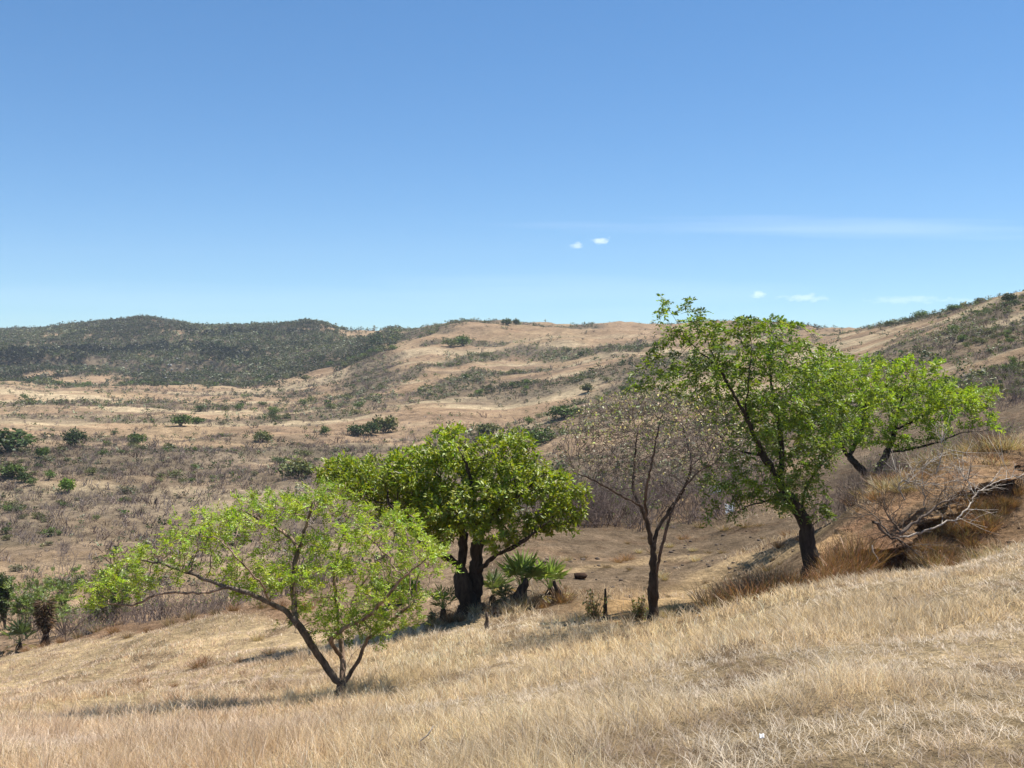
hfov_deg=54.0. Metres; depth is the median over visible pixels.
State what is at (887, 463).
leafless shrub
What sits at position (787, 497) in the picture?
tree
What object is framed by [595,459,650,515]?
leafless shrub
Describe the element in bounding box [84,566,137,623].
shrub
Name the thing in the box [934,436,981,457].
dry brush
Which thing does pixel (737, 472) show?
leafless shrub
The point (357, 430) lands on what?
shrub
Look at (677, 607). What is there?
dry brush
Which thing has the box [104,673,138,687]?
dry brush
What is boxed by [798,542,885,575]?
dry brush
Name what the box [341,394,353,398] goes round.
shrub
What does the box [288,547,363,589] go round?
leafless shrub
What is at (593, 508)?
leafless shrub
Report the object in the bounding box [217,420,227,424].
shrub
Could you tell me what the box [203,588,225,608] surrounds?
leafless shrub
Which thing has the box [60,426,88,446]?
shrub
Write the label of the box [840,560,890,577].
dry brush
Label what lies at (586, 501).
leafless shrub
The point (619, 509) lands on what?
leafless shrub
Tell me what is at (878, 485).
dry brush
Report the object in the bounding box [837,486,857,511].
leafless shrub
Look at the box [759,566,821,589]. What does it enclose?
dry brush
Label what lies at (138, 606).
leafless shrub
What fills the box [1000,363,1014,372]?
shrub
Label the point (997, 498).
dry brush
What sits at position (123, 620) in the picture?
leafless shrub
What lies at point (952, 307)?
shrub
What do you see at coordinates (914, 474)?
dry brush
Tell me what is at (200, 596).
leafless shrub
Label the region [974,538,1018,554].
dry brush
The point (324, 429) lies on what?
shrub
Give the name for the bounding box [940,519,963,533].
dry brush
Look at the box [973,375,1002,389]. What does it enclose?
leafless shrub
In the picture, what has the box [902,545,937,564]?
dry brush
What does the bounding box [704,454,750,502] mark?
leafless shrub
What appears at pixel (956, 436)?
leafless shrub
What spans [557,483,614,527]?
leafless shrub
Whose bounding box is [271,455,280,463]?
shrub
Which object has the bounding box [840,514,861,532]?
dead bush
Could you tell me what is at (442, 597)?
fan palm
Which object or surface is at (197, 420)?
shrub
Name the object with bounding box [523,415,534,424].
shrub
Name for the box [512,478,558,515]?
leafless shrub
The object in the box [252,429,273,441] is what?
shrub
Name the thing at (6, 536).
shrub
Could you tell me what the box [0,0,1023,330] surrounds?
sky
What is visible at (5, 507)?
shrub
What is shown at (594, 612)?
weed
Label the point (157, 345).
distant dark trees
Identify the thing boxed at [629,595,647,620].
weed
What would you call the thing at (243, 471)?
leafless shrub
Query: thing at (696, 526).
dry brush
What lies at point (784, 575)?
dry brush
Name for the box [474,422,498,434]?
shrub
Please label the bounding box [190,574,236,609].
leafless shrub
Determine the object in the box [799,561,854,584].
dry brush
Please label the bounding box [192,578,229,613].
leafless shrub
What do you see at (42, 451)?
shrub
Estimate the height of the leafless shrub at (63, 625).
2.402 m
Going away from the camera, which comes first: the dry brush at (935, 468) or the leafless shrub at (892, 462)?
the dry brush at (935, 468)
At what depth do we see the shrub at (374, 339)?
668.87 m
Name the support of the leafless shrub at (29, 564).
on the ground at (604, 543)
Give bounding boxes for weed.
[426,609,438,624]
[582,588,611,621]
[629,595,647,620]
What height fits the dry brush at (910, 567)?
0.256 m
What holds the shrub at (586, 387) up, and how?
on the ground at (604, 543)
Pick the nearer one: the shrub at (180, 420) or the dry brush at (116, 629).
the dry brush at (116, 629)
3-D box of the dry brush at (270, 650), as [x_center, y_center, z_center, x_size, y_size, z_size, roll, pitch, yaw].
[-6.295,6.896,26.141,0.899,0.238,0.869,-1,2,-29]
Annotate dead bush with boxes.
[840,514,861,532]
[857,478,909,509]
[887,549,915,572]
[896,476,955,517]
[901,519,951,541]
[926,475,955,488]
[951,506,983,530]
[953,442,993,464]
[973,497,1009,516]
[975,467,1017,501]
[980,440,1023,465]
[1003,451,1023,486]
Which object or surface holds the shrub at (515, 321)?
on the ground at (604, 543)
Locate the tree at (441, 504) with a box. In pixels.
[310,420,593,615]
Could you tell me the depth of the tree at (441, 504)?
25.51 m
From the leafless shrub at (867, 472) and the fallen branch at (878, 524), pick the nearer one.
the fallen branch at (878, 524)
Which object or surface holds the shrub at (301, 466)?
on the ground at (604, 543)
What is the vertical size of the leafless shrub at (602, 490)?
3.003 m
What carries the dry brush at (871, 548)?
on the ground at (604, 543)
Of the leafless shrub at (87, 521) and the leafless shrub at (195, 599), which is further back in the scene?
the leafless shrub at (87, 521)
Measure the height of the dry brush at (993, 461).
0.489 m
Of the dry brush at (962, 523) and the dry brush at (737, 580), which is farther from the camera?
the dry brush at (962, 523)
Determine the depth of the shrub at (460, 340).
539.87 m
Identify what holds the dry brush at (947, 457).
on the ground at (604, 543)
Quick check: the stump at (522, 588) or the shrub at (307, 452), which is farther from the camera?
the shrub at (307, 452)
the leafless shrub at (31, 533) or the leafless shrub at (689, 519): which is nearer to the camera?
the leafless shrub at (689, 519)
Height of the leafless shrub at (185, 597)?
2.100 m
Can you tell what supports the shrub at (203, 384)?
on the ground at (604, 543)
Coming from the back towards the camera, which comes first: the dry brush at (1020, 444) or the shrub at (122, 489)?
the shrub at (122, 489)
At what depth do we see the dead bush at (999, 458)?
27.16 m
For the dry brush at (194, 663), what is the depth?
25.75 m
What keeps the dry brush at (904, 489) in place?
on the ground at (604, 543)
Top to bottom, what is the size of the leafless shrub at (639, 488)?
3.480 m
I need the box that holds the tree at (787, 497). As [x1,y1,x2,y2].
[621,293,862,577]
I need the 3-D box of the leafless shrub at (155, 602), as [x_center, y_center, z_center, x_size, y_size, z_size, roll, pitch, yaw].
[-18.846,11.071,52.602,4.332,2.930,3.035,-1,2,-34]
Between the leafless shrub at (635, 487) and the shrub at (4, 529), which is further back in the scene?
the shrub at (4, 529)
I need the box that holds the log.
[574,573,587,578]
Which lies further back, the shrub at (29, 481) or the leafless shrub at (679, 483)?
the shrub at (29, 481)
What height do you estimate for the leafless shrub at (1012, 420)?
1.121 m
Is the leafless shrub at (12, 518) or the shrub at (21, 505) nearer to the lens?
the leafless shrub at (12, 518)
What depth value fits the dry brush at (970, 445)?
29.22 m
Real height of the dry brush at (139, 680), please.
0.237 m
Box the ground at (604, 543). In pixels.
[0,291,1023,767]
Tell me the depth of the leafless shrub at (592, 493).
54.63 m
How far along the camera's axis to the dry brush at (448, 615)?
25.09 m
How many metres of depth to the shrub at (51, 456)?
188.04 m
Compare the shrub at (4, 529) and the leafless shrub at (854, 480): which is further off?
the shrub at (4, 529)
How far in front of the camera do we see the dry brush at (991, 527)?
24.56 m
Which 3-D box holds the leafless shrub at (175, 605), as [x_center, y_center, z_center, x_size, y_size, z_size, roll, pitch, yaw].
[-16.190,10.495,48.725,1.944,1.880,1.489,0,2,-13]
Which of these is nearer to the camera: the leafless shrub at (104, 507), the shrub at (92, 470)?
the leafless shrub at (104, 507)
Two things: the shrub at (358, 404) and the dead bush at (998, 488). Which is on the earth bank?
the dead bush at (998, 488)
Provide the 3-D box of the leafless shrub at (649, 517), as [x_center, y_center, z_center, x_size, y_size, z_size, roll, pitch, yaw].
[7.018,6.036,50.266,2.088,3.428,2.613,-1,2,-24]
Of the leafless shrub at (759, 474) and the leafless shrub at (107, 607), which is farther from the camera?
the leafless shrub at (759, 474)
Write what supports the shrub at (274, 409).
on the ground at (604, 543)
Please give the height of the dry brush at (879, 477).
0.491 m
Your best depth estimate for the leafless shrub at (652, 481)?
56.92 m
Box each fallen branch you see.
[825,479,938,568]
[852,449,987,547]
[884,449,945,499]
[900,435,1023,537]
[901,425,960,528]
[924,413,986,493]
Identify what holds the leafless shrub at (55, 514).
on the ground at (604, 543)
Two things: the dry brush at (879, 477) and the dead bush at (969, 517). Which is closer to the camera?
the dead bush at (969, 517)
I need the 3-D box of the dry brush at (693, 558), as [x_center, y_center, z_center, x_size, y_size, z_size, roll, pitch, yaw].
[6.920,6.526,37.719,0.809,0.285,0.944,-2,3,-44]
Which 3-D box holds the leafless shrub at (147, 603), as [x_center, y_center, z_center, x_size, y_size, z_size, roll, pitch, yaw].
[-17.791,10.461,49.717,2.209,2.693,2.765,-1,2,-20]
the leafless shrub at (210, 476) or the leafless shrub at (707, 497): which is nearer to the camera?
the leafless shrub at (707, 497)
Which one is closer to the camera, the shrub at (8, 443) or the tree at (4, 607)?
the tree at (4, 607)
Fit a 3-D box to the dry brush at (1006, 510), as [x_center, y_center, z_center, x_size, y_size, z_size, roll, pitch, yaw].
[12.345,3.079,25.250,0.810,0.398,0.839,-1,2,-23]
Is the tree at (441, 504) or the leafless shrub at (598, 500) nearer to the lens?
the tree at (441, 504)
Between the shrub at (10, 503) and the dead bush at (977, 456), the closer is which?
the dead bush at (977, 456)
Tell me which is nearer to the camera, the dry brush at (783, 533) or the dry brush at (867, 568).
the dry brush at (867, 568)
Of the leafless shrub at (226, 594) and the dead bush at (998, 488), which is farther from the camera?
the leafless shrub at (226, 594)
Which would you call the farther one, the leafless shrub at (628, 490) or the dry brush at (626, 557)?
the leafless shrub at (628, 490)
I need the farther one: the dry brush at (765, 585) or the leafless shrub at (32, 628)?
the leafless shrub at (32, 628)
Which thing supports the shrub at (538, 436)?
on the ground at (604, 543)
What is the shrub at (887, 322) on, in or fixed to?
on the ground at (604, 543)
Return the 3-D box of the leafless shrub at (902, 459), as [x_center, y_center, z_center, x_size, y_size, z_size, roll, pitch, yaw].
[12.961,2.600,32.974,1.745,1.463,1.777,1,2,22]
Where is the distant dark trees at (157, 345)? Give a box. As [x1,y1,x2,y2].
[0,326,305,367]
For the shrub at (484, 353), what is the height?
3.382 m
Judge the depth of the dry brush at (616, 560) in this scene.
38.44 m
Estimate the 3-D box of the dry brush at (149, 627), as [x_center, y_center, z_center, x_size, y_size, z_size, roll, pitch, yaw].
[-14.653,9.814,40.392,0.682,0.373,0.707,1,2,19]
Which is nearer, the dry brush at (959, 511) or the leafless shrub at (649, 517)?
the dry brush at (959, 511)
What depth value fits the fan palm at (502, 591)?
25.79 m
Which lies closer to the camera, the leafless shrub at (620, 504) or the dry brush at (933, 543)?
the dry brush at (933, 543)
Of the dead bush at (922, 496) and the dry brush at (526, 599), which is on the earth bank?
the dead bush at (922, 496)
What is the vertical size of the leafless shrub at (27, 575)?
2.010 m
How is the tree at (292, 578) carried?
on the ground at (604, 543)
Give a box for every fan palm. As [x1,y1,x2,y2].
[0,616,39,655]
[401,594,415,610]
[423,582,456,623]
[483,568,514,604]
[489,548,553,606]
[493,583,515,606]
[531,556,573,599]
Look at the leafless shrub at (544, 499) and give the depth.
52.08 m
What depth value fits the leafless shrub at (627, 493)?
58.98 m
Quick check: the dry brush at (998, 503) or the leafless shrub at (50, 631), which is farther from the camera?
the leafless shrub at (50, 631)
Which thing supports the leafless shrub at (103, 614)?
on the ground at (604, 543)
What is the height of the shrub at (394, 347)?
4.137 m
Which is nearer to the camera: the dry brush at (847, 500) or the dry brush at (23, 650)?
the dry brush at (847, 500)
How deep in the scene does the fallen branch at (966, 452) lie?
25.05 m
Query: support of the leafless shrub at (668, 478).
on the ground at (604, 543)
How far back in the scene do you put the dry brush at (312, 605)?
36.23 m
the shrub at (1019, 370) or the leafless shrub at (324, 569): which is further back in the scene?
the shrub at (1019, 370)
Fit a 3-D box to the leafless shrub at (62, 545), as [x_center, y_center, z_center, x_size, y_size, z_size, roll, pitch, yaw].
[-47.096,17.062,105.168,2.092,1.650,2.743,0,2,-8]
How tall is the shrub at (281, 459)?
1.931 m
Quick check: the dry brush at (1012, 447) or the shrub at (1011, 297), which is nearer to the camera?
the dry brush at (1012, 447)
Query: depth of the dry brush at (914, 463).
28.49 m
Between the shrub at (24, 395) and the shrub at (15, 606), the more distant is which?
the shrub at (24, 395)
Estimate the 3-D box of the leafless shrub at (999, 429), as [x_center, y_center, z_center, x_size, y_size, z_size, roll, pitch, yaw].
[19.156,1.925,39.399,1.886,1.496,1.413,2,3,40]
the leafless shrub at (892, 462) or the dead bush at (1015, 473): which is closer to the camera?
the dead bush at (1015, 473)
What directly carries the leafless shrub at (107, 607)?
on the ground at (604, 543)
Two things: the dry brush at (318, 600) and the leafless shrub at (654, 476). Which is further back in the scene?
the leafless shrub at (654, 476)
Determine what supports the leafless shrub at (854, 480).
on the ground at (604, 543)
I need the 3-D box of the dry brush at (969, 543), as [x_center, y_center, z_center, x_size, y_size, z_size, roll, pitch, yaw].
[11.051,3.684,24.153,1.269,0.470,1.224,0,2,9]
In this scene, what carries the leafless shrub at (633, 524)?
on the ground at (604, 543)
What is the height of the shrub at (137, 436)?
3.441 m
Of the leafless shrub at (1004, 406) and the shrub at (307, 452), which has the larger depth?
the shrub at (307, 452)
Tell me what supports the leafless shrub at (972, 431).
on the ground at (604, 543)
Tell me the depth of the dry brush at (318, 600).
39.09 m
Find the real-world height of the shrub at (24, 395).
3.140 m
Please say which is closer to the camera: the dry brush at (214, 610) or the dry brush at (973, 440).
the dry brush at (973, 440)
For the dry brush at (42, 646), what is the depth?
44.42 m
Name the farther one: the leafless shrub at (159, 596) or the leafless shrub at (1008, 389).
the leafless shrub at (1008, 389)
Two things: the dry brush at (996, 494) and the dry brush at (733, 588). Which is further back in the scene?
the dry brush at (996, 494)
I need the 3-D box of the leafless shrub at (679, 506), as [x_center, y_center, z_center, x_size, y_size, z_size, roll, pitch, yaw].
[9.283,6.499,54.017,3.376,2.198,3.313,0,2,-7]
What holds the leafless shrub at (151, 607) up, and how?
on the ground at (604, 543)
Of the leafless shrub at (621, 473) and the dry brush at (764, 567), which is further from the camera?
the leafless shrub at (621, 473)
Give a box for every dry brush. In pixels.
[19,646,29,652]
[35,642,49,647]
[53,636,66,642]
[70,629,87,638]
[85,623,107,632]
[93,687,116,695]
[101,620,124,633]
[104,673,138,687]
[118,630,133,638]
[122,672,152,684]
[141,626,154,632]
[160,613,180,625]
[162,692,184,701]
[165,682,179,687]
[177,606,200,620]
[180,655,216,668]
[194,652,215,663]
[206,605,226,614]
[224,601,242,611]
[231,656,246,662]
[246,633,268,640]
[248,594,269,608]
[257,645,285,654]
[267,596,290,609]
[298,599,319,610]
[309,593,333,602]
[421,611,446,627]
[432,604,466,622]
[449,609,467,622]
[466,603,483,613]
[481,601,501,614]
[495,604,520,613]
[499,589,542,609]
[507,588,549,607]
[534,583,580,603]
[534,594,553,607]
[559,554,574,560]
[572,607,588,622]
[598,561,611,567]
[607,555,627,562]
[613,606,636,622]
[617,551,636,560]
[623,604,648,618]
[648,567,671,576]
[659,598,687,611]
[659,606,682,617]
[674,535,692,539]
[679,578,747,611]
[686,546,696,551]
[687,556,703,561]
[691,521,707,527]
[694,579,751,607]
[698,570,772,602]
[714,522,735,530]
[714,548,727,553]
[715,570,777,603]
[720,573,758,591]
[729,563,792,597]
[734,562,791,587]
[735,563,808,595]
[737,519,759,527]
[750,564,813,587]
[754,562,777,571]
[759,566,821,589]
[769,539,789,547]
[774,528,797,536]
[797,535,860,571]
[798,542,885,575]
[798,551,876,581]
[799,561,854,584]
[816,529,900,570]
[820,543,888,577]
[822,564,857,580]
[833,528,900,563]
[838,492,858,505]
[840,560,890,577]
[847,483,868,497]
[849,476,901,491]
[858,485,887,502]
[860,468,904,486]
[869,470,898,482]
[883,479,918,489]
[885,480,923,493]
[887,465,933,479]
[889,470,930,486]
[898,538,938,559]
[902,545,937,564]
[903,560,915,569]
[905,455,934,468]
[906,534,939,552]
[907,550,959,568]
[911,444,968,467]
[915,537,951,552]
[916,535,960,554]
[917,525,944,541]
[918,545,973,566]
[921,463,950,473]
[924,520,961,535]
[927,549,981,568]
[930,507,957,528]
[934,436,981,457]
[940,516,975,533]
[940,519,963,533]
[940,546,957,557]
[943,509,992,531]
[943,547,988,561]
[945,517,986,538]
[947,541,968,553]
[949,492,992,512]
[951,431,1005,448]
[952,439,986,451]
[952,459,973,465]
[952,500,966,516]
[954,486,1007,496]
[954,531,996,548]
[961,545,991,558]
[961,552,997,560]
[963,511,1014,533]
[965,433,1015,453]
[965,495,1006,510]
[968,543,1006,557]
[970,430,1016,442]
[972,501,1009,522]
[974,428,1023,450]
[974,496,1000,510]
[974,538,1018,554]
[976,456,1015,465]
[982,514,1002,523]
[984,496,1011,506]
[985,490,1021,508]
[985,492,1023,507]
[988,451,1016,461]
[988,490,1009,499]
[993,502,1014,514]
[995,440,1023,450]
[1003,479,1023,496]
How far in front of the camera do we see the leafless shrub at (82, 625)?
46.39 m
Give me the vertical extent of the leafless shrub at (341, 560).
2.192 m
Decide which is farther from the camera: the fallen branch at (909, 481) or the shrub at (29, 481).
the shrub at (29, 481)
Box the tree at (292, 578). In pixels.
[70,474,464,695]
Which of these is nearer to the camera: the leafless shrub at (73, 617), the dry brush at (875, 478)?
the dry brush at (875, 478)
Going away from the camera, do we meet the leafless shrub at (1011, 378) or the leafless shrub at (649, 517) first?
the leafless shrub at (649, 517)
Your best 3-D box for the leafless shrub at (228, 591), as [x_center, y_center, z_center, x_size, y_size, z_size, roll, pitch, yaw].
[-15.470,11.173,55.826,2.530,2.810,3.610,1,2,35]
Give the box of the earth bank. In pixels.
[816,442,1023,570]
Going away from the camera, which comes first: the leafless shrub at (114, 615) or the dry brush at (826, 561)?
the dry brush at (826, 561)
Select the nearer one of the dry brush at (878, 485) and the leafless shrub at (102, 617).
the dry brush at (878, 485)
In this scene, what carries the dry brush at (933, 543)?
on the ground at (604, 543)
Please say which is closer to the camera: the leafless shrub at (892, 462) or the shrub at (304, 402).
the leafless shrub at (892, 462)
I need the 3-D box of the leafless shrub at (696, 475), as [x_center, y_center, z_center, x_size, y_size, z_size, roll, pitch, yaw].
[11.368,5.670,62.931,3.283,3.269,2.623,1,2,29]
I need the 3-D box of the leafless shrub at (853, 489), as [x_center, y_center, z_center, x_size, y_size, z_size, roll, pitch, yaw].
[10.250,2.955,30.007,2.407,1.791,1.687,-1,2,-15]
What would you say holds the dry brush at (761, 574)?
on the ground at (604, 543)
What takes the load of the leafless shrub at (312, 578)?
on the ground at (604, 543)
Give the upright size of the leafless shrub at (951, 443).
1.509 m
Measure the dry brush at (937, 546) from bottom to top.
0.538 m
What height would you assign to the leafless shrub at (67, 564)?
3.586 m
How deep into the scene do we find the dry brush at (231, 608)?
38.46 m
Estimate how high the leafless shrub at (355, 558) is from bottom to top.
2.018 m
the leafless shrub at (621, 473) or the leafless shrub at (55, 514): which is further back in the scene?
the leafless shrub at (55, 514)
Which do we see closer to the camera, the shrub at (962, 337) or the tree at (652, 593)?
the tree at (652, 593)
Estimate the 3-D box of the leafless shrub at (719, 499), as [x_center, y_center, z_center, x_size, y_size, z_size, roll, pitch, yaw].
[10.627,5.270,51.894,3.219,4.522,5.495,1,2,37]
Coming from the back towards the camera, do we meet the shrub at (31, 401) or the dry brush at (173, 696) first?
the shrub at (31, 401)
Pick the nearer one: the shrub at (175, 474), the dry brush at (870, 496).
the dry brush at (870, 496)
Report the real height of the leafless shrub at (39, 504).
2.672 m
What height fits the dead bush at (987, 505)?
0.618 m
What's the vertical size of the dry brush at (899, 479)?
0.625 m
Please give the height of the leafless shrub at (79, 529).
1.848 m
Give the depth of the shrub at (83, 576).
91.13 m
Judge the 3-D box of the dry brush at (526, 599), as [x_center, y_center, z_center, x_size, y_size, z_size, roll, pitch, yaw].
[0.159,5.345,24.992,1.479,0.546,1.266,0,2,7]
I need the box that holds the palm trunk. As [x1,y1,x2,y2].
[31,596,57,645]
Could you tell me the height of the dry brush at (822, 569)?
0.830 m
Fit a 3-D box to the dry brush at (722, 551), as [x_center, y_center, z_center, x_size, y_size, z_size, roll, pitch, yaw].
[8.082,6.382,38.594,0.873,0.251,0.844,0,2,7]
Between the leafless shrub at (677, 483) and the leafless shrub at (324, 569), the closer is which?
the leafless shrub at (324, 569)
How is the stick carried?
on the ground at (604, 543)
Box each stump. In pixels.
[484,612,488,629]
[510,577,528,604]
[553,581,562,600]
[603,588,607,619]
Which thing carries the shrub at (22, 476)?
on the ground at (604, 543)
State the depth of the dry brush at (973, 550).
23.61 m
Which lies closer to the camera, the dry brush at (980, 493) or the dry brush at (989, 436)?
the dry brush at (980, 493)
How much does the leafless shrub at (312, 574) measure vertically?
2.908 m
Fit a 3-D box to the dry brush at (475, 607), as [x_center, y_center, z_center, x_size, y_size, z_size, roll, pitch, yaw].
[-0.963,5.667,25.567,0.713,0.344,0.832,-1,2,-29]
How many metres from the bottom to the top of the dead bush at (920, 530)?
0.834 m
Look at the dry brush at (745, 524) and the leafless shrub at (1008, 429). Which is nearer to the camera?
the leafless shrub at (1008, 429)
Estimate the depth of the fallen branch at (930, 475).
24.89 m
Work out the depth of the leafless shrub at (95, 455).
187.76 m
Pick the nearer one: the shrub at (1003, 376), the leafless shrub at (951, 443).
the leafless shrub at (951, 443)
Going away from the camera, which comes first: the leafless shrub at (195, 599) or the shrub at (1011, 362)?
the leafless shrub at (195, 599)
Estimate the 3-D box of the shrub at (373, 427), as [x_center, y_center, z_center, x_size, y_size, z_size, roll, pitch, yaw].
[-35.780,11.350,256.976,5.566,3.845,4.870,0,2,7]
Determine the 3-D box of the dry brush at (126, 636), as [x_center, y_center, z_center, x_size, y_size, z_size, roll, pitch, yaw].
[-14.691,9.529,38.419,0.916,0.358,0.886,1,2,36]
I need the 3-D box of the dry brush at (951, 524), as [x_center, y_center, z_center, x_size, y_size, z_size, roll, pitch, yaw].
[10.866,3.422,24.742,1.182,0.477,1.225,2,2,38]
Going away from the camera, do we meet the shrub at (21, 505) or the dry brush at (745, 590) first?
the dry brush at (745, 590)
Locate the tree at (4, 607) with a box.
[0,571,16,628]
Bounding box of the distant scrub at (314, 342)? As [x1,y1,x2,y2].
[0,290,1023,593]
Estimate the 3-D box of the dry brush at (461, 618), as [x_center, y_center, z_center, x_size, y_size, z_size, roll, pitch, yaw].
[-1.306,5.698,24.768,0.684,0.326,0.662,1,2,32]
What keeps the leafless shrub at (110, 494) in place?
on the ground at (604, 543)
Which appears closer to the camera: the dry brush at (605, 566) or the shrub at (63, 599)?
the dry brush at (605, 566)
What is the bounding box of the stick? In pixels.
[419,725,433,741]
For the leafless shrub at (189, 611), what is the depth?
46.43 m
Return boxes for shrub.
[0,427,38,451]
[0,463,28,477]
[0,534,12,539]
[0,575,54,626]
[1,461,13,466]
[1,499,21,507]
[1,505,13,511]
[1,526,14,533]
[2,503,32,523]
[2,564,129,634]
[6,552,43,572]
[8,564,23,570]
[12,504,25,510]
[12,568,42,584]
[13,447,32,454]
[14,471,32,481]
[14,525,49,544]
[15,484,37,501]
[19,608,57,640]
[20,393,27,398]
[20,605,70,640]
[22,398,36,404]
[24,478,37,485]
[25,562,46,577]
[31,512,43,517]
[33,446,49,456]
[36,500,69,518]
[40,454,55,459]
[40,527,57,536]
[41,545,95,578]
[42,469,56,479]
[42,599,101,639]
[43,505,71,525]
[49,457,77,477]
[51,541,69,553]
[52,488,82,501]
[55,589,98,632]
[55,597,103,635]
[57,547,71,560]
[58,477,76,490]
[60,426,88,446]
[63,604,104,634]
[66,604,101,638]
[68,587,134,626]
[70,485,88,505]
[71,602,101,629]
[72,574,88,582]
[75,619,89,635]
[76,450,94,466]
[76,524,87,536]
[79,512,100,527]
[83,467,98,473]
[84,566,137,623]
[88,593,125,633]
[91,447,105,463]
[91,595,140,629]
[94,486,122,502]
[97,450,108,455]
[97,593,130,625]
[98,500,109,514]
[106,613,135,624]
[108,591,144,621]
[112,483,141,499]
[116,485,136,493]
[120,574,185,620]
[120,588,144,621]
[122,583,163,621]
[124,577,162,622]
[126,431,146,443]
[131,444,147,449]
[132,613,154,624]
[135,573,170,620]
[138,583,177,619]
[141,571,201,616]
[142,580,170,611]
[144,573,187,619]
[163,588,186,616]
[165,469,183,477]
[166,414,193,425]
[166,590,206,615]
[170,602,203,616]
[171,580,212,613]
[177,478,187,482]
[178,570,224,613]
[180,577,216,614]
[183,563,230,614]
[190,404,205,411]
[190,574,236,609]
[191,416,204,423]
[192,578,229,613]
[200,381,215,386]
[203,467,219,482]
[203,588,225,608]
[210,567,248,606]
[210,567,249,606]
[213,575,249,608]
[216,575,270,603]
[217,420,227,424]
[225,464,250,477]
[235,403,243,410]
[250,457,282,475]
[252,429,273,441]
[263,545,306,592]
[267,405,278,412]
[269,414,280,418]
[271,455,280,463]
[272,455,316,477]
[275,541,346,590]
[276,457,286,462]
[285,547,330,593]
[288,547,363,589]
[296,450,312,455]
[298,398,308,405]
[299,539,337,588]
[304,396,314,401]
[319,426,330,433]
[322,550,367,581]
[325,547,349,580]
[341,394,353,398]
[345,422,370,435]
[351,409,362,413]
[352,400,364,408]
[362,421,381,434]
[366,334,386,345]
[366,572,427,604]
[370,414,397,432]
[388,344,397,349]
[441,338,457,345]
[453,334,470,345]
[473,388,485,393]
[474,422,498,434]
[478,352,491,356]
[500,318,512,324]
[511,453,592,525]
[511,478,555,518]
[512,319,520,324]
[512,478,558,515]
[521,427,555,441]
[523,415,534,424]
[536,459,593,507]
[544,404,579,418]
[547,476,612,521]
[553,444,651,522]
[553,465,611,527]
[557,472,609,519]
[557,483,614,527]
[560,468,626,522]
[569,466,628,520]
[571,469,617,515]
[572,375,585,381]
[576,473,636,526]
[579,383,593,391]
[586,459,669,511]
[586,471,678,528]
[587,479,627,519]
[594,469,661,509]
[595,453,662,515]
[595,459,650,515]
[596,481,642,522]
[602,486,663,521]
[603,376,612,381]
[604,456,667,505]
[605,475,658,512]
[606,450,650,511]
[606,512,624,526]
[611,443,690,513]
[614,471,695,523]
[618,384,630,391]
[624,511,644,529]
[626,461,690,508]
[626,473,667,531]
[635,452,671,493]
[635,454,708,506]
[640,458,714,514]
[650,483,701,524]
[651,452,746,502]
[657,486,707,521]
[660,466,700,498]
[662,517,685,528]
[671,475,732,523]
[672,463,752,510]
[678,451,715,495]
[679,456,751,524]
[679,504,717,522]
[695,472,729,516]
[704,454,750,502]
[706,478,731,516]
[714,440,764,494]
[734,470,776,495]
[737,455,788,490]
[742,438,778,479]
[743,461,775,490]
[786,490,846,530]
[804,487,835,516]
[813,482,842,506]
[814,475,842,524]
[818,484,846,518]
[820,453,884,509]
[824,471,857,511]
[825,460,895,493]
[827,488,845,516]
[831,467,871,505]
[833,476,863,508]
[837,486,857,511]
[840,448,902,494]
[864,448,907,476]
[868,437,914,474]
[869,439,914,473]
[869,449,918,477]
[881,447,926,472]
[883,320,894,325]
[910,309,926,317]
[926,435,968,452]
[938,430,972,447]
[947,304,961,310]
[947,324,960,331]
[951,411,1000,445]
[951,423,992,448]
[958,334,969,340]
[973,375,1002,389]
[977,338,988,343]
[978,417,1022,440]
[983,382,1023,400]
[984,328,995,333]
[985,417,1006,435]
[986,362,1003,383]
[991,363,1021,377]
[993,394,1010,411]
[997,361,1023,388]
[998,418,1018,439]
[999,372,1011,378]
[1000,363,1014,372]
[1000,378,1023,406]
[1001,293,1016,300]
[1003,384,1023,403]
[1003,413,1023,426]
[1004,316,1023,330]
[1006,299,1020,304]
[1007,366,1023,373]
[1008,360,1021,367]
[1009,377,1023,405]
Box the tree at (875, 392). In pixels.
[800,351,1009,488]
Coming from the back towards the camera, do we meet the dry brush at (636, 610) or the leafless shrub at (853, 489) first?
the leafless shrub at (853, 489)
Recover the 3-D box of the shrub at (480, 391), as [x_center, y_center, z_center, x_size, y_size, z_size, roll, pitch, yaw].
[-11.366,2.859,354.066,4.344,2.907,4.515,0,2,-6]
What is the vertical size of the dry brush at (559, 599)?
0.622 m
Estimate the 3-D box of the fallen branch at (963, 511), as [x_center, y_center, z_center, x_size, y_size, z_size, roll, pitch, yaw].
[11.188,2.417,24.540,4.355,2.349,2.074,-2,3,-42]
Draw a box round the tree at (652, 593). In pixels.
[555,387,745,621]
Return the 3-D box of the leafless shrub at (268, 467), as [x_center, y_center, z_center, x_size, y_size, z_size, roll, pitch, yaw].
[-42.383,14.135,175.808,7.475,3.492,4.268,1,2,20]
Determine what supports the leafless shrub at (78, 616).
on the ground at (604, 543)
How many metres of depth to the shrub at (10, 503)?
137.44 m
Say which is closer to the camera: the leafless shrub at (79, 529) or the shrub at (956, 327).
the leafless shrub at (79, 529)
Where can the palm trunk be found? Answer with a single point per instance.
(44, 615)
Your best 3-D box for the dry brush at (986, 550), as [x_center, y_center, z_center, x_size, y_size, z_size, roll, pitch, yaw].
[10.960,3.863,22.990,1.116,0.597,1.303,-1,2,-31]

